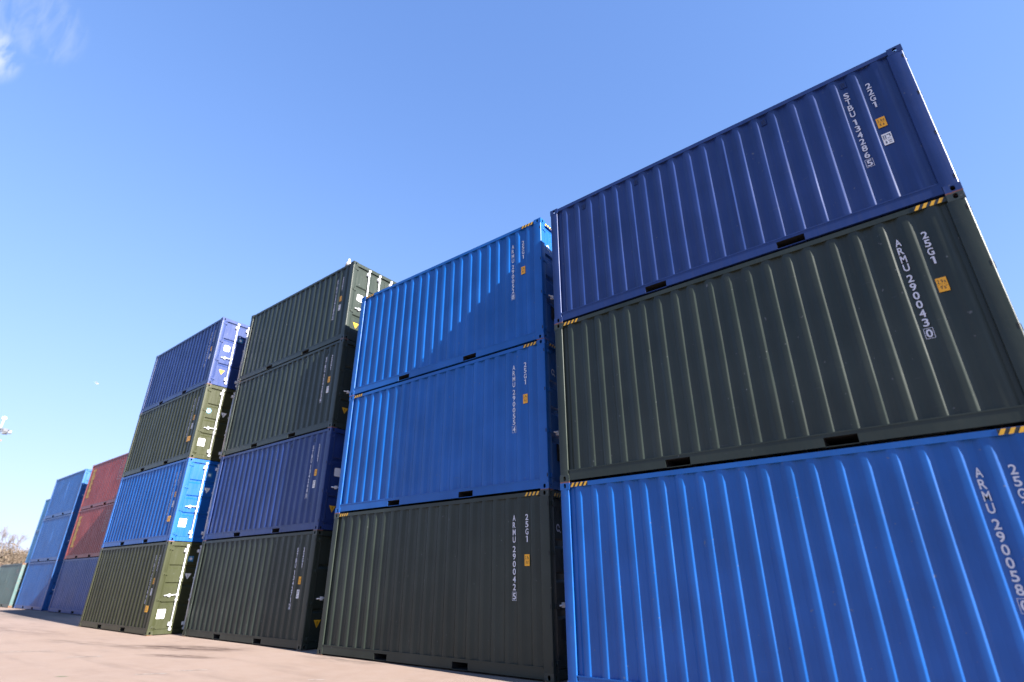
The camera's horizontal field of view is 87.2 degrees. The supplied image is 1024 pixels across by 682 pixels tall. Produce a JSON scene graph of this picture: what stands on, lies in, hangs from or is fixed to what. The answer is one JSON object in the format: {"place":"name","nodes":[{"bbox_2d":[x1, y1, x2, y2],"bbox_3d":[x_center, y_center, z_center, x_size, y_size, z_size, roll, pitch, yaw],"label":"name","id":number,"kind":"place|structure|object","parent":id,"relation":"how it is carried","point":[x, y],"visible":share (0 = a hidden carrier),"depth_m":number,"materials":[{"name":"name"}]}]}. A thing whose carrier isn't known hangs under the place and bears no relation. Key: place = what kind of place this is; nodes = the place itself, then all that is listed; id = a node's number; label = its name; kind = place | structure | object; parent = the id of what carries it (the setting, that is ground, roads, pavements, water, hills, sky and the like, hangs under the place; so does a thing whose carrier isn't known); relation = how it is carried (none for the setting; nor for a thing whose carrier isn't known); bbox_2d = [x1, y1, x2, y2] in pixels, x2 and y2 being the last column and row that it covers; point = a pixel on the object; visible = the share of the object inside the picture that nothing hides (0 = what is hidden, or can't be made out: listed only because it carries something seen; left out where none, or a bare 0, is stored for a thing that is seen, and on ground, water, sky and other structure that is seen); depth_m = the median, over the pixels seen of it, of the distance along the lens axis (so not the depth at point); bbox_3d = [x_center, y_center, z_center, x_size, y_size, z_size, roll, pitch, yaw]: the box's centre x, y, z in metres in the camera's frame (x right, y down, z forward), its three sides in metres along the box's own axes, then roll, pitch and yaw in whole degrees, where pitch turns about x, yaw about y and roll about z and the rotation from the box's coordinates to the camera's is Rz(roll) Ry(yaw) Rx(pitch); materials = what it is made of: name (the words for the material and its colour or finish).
{"place":"outdoors","nodes":[
{"label":"outdoors","id":0,"kind":"place"},
{"bbox_2d":[0,553,27,564],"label":"scrub bush","id":1,"kind":"object","parent":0,"point":[13,559],"visible":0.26,"depth_m":65.39,"materials":[{"name":"brown plant"}]},
{"bbox_2d":[25,532,38,562],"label":"shipping container","id":2,"kind":"object","parent":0,"point":[31,547],"visible":0.09,"depth_m":43.28,"materials":[{"name":"metal"}]},
{"bbox_2d":[35,499,49,531],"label":"shipping container","id":3,"kind":"object","parent":2,"relation":"on","point":[42,515],"visible":0.09,"depth_m":44.27,"materials":[{"name":"metal"}]},
{"bbox_2d":[0,607,567,681],"bbox_3d":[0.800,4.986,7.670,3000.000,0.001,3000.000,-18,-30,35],"label":"ground","id":4,"kind":"structure","parent":0,"point":[57,645],"depth_m":10.60,"materials":[{"name":"pink concrete"}]},
{"bbox_2d":[0,416,11,440],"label":"floodlight mast","id":5,"kind":"object","parent":4,"relation":"on","point":[5,431],"visible":1,"depth_m":44.74,"materials":[{"name":"metal"}]},
{"bbox_2d":[0,563,27,607],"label":"shipping container","id":6,"kind":"object","parent":4,"relation":"on","point":[11,577],"visible":0.41,"depth_m":34.71,"materials":[{"name":"green metal"}]},
{"bbox_2d":[12,565,27,604],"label":"door","id":7,"kind":"structure","parent":6,"relation":"in","point":[25,568],"depth_m":34.18,"materials":[{"name":"teal paint"}]},
{"bbox_2d":[14,560,62,610],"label":"shipping container","id":8,"kind":"object","parent":4,"relation":"on","point":[37,587],"visible":0.42,"depth_m":31.39,"materials":[{"name":"blue metal"}]},
{"bbox_2d":[29,513,77,562],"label":"shipping container","id":9,"kind":"object","parent":8,"relation":"on","point":[53,539],"visible":0.45,"depth_m":32.46,"materials":[{"name":"blue metal"}]},
{"bbox_2d":[43,469,91,519],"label":"shipping container","id":10,"kind":"object","parent":9,"relation":"on","point":[68,493],"visible":0.42,"depth_m":33.53,"materials":[{"name":"blue metal"}]},
{"bbox_2d":[76,471,90,510],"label":"door","id":11,"kind":"structure","parent":10,"relation":"in","point":[88,475],"depth_m":32.49,"materials":[{"name":"blue paint"}]},
{"bbox_2d":[62,516,76,556],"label":"door","id":12,"kind":"structure","parent":9,"relation":"in","point":[74,519],"depth_m":31.40,"materials":[{"name":"blue paint"}]},
{"bbox_2d":[45,563,62,607],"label":"door","id":13,"kind":"structure","parent":8,"relation":"in","point":[59,567],"depth_m":30.36,"materials":[{"name":"blue paint"}]},
{"bbox_2d":[47,557,97,614],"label":"shipping container","id":14,"kind":"object","parent":4,"relation":"on","point":[72,586],"visible":0.38,"depth_m":27.59,"materials":[{"name":"metal"}]},
{"bbox_2d":[64,503,113,559],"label":"shipping container","id":15,"kind":"object","parent":14,"relation":"on","point":[88,533],"visible":0.38,"depth_m":28.65,"materials":[{"name":"red metal"}]},
{"bbox_2d":[79,453,127,510],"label":"shipping container","id":16,"kind":"object","parent":15,"relation":"on","point":[103,484],"visible":0.43,"depth_m":29.71,"materials":[{"name":"red metal"}]},
{"bbox_2d":[78,541,201,635],"bbox_3d":[-12.221,8.540,18.724,6.117,2.591,2.444,-18,-30,35],"label":"shipping container","id":17,"kind":"object","parent":4,"relation":"on","point":[145,589],"visible":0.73,"depth_m":16.98,"materials":[{"name":"green metal"}]},
{"bbox_2d":[101,457,219,547],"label":"shipping container","id":18,"kind":"object","parent":17,"relation":"on","point":[169,502],"visible":0.62,"depth_m":18.06,"materials":[{"name":"metal"}]},
{"bbox_2d":[121,383,235,477],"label":"shipping container","id":19,"kind":"object","parent":18,"relation":"on","point":[194,423],"visible":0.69,"depth_m":19.12,"materials":[{"name":"green metal"}]},
{"bbox_2d":[140,317,249,413],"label":"shipping container","id":20,"kind":"object","parent":19,"relation":"on","point":[213,354],"visible":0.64,"depth_m":20.20,"materials":[{"name":"blue metal"}]},
{"bbox_2d":[214,322,248,386],"bbox_3d":[-10.195,0.520,19.879,0.146,2.391,1.191,-18,-30,35],"label":"door","id":21,"kind":"structure","parent":20,"relation":"in","point":[231,353],"depth_m":19.75,"materials":[{"name":"blue paint"}]},
{"bbox_2d":[195,388,234,458],"bbox_3d":[-10.196,2.884,18.820,0.146,2.391,1.191,-18,-30,35],"label":"door","id":22,"kind":"structure","parent":19,"relation":"in","point":[211,440],"depth_m":18.70,"materials":[{"name":"green paint"}]},
{"bbox_2d":[176,462,219,538],"bbox_3d":[-10.183,5.247,17.757,0.146,2.391,1.191,-18,-30,35],"label":"door","id":23,"kind":"structure","parent":18,"relation":"in","point":[193,520],"depth_m":17.63,"materials":[{"name":"paint"}]},
{"bbox_2d":[153,545,201,629],"bbox_3d":[-10.179,7.612,16.698,0.146,2.391,1.191,-18,-30,35],"label":"door","id":24,"kind":"structure","parent":17,"relation":"in","point":[183,563],"depth_m":16.57,"materials":[{"name":"green paint"}]},
{"bbox_2d":[182,530,332,650],"bbox_3d":[-6.398,6.975,15.258,6.117,2.591,2.444,-18,-30,34],"label":"shipping container","id":25,"kind":"object","parent":4,"relation":"on","point":[266,590],"visible":0.66,"depth_m":13.88,"materials":[{"name":"grey metal"}]},
{"bbox_2d":[203,427,345,540],"bbox_3d":[-6.397,4.609,16.314,6.117,2.591,2.444,-18,-30,34],"label":"shipping container","id":26,"kind":"object","parent":25,"relation":"on","point":[291,485],"visible":0.65,"depth_m":14.97,"materials":[{"name":"blue metal"}]},
{"bbox_2d":[221,338,355,456],"bbox_3d":[-6.405,2.243,17.370,6.117,2.591,2.444,-18,-30,34],"label":"shipping container","id":27,"kind":"object","parent":26,"relation":"on","point":[308,393],"visible":0.63,"depth_m":16.05,"materials":[{"name":"metal"}]},
{"bbox_2d":[237,261,395,381],"bbox_3d":[-6.415,-0.119,18.434,6.117,2.591,2.444,-18,-30,34],"label":"shipping container","id":28,"kind":"object","parent":27,"relation":"on","point":[323,312],"visible":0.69,"depth_m":17.07,"materials":[{"name":"grey metal"}]},
{"bbox_2d":[349,267,384,337],"bbox_3d":[-4.352,-1.039,16.427,0.146,2.391,1.191,-18,-30,34],"label":"door","id":29,"kind":"structure","parent":28,"relation":"in","point":[367,284],"depth_m":16.41,"materials":[{"name":"green paint"}]},
{"bbox_2d":[384,281,392,288],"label":"door","id":30,"kind":"structure","parent":28,"relation":"in","point":[386,284],"depth_m":17.27,"materials":[{"name":"green paint"}]},
{"bbox_2d":[337,345,355,424],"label":"door","id":31,"kind":"structure","parent":27,"relation":"in","point":[350,355],"depth_m":15.02,"materials":[{"name":"green paint"}]},
{"bbox_2d":[324,433,344,524],"bbox_3d":[-4.334,3.689,14.306,0.146,2.391,1.191,-18,-30,34],"label":"door","id":32,"kind":"structure","parent":26,"relation":"in","point":[339,441],"depth_m":13.98,"materials":[{"name":"blue paint"}]},
{"bbox_2d":[308,536,331,641],"bbox_3d":[-4.335,6.055,13.250,0.146,2.391,1.191,-18,-30,34],"label":"door","id":33,"kind":"structure","parent":25,"relation":"in","point":[320,585],"depth_m":12.92,"materials":[{"name":"green paint"}]},
{"bbox_2d":[317,489,567,681],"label":"shipping container","id":34,"kind":"object","parent":4,"relation":"on","point":[475,584],"visible":0.9,"depth_m":9.98,"materials":[{"name":"metal"}]},
{"bbox_2d":[335,338,560,512],"bbox_3d":[-1.020,2.398,12.522,6.117,2.896,2.444,-17,-29,33],"label":"shipping container","id":35,"kind":"object","parent":34,"relation":"on","point":[486,426],"visible":0.77,"depth_m":11.21,"materials":[{"name":"metal"}]},
{"bbox_2d":[349,217,554,396],"bbox_3d":[-1.037,-0.243,13.709,6.117,2.896,2.444,-17,-29,33],"label":"shipping container","id":36,"kind":"object","parent":35,"relation":"on","point":[494,296],"visible":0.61,"depth_m":12.43,"materials":[{"name":"metal"}]},
{"bbox_2d":[544,227,554,337],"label":"door","id":37,"kind":"structure","parent":36,"relation":"in","point":[548,238],"depth_m":11.43,"materials":[{"name":"paint"}]},
{"bbox_2d":[549,348,559,482],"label":"door","id":38,"kind":"structure","parent":35,"relation":"in","point":[552,357],"depth_m":10.21,"materials":[{"name":"paint"}]},
{"bbox_2d":[553,498,567,668],"bbox_3d":[1.079,4.135,9.361,0.146,2.696,1.191,-17,-29,33],"label":"door","id":39,"kind":"structure","parent":34,"relation":"in","point":[558,534],"depth_m":9.02,"materials":[{"name":"green paint"}]},
{"bbox_2d":[560,426,1023,681],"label":"shipping container","id":40,"kind":"object","parent":4,"relation":"on","point":[900,561],"visible":1,"depth_m":6.37,"materials":[{"name":"metal"}]},
{"bbox_2d":[554,189,1023,482],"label":"shipping container","id":41,"kind":"object","parent":40,"relation":"on","point":[904,325],"visible":0.91,"depth_m":7.18,"materials":[{"name":"metal"}]},
{"bbox_2d":[550,44,962,324],"bbox_3d":[3.938,-1.885,9.695,6.117,2.591,2.444,-18,-30,35],"label":"shipping container","id":42,"kind":"object","parent":41,"relation":"on","point":[861,143],"visible":0.81,"depth_m":8.35,"materials":[{"name":"blue metal"}]},
{"bbox_2d":[0,0,1023,553],"label":"sky","id":43,"kind":"structure","parent":0,"point":[170,169],"materials":[{"name":"blue"}]},
{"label":"hill","id":44,"kind":"structure","parent":0,"visible":0},
{"bbox_2d":[0,525,15,552],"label":"bare tree","id":45,"kind":"object","parent":44,"relation":"on","point":[5,535],"visible":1,"depth_m":67.72,"materials":[{"name":"brown plant"}]},
{"bbox_2d":[0,542,22,561],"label":"scrub bush","id":46,"kind":"object","parent":44,"relation":"on","point":[4,554],"visible":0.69,"depth_m":68.15,"materials":[{"name":"brown plant"}]},
{"bbox_2d":[7,533,29,550],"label":"bare tree","id":47,"kind":"object","parent":44,"relation":"on","point":[18,541],"visible":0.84,"depth_m":71.86,"materials":[{"name":"brown plant"}]},
{"bbox_2d":[15,547,29,562],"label":"scrub bush","id":48,"kind":"object","parent":44,"relation":"on","point":[25,550],"visible":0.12,"depth_m":69.25,"materials":[{"name":"brown plant"}]}
]}

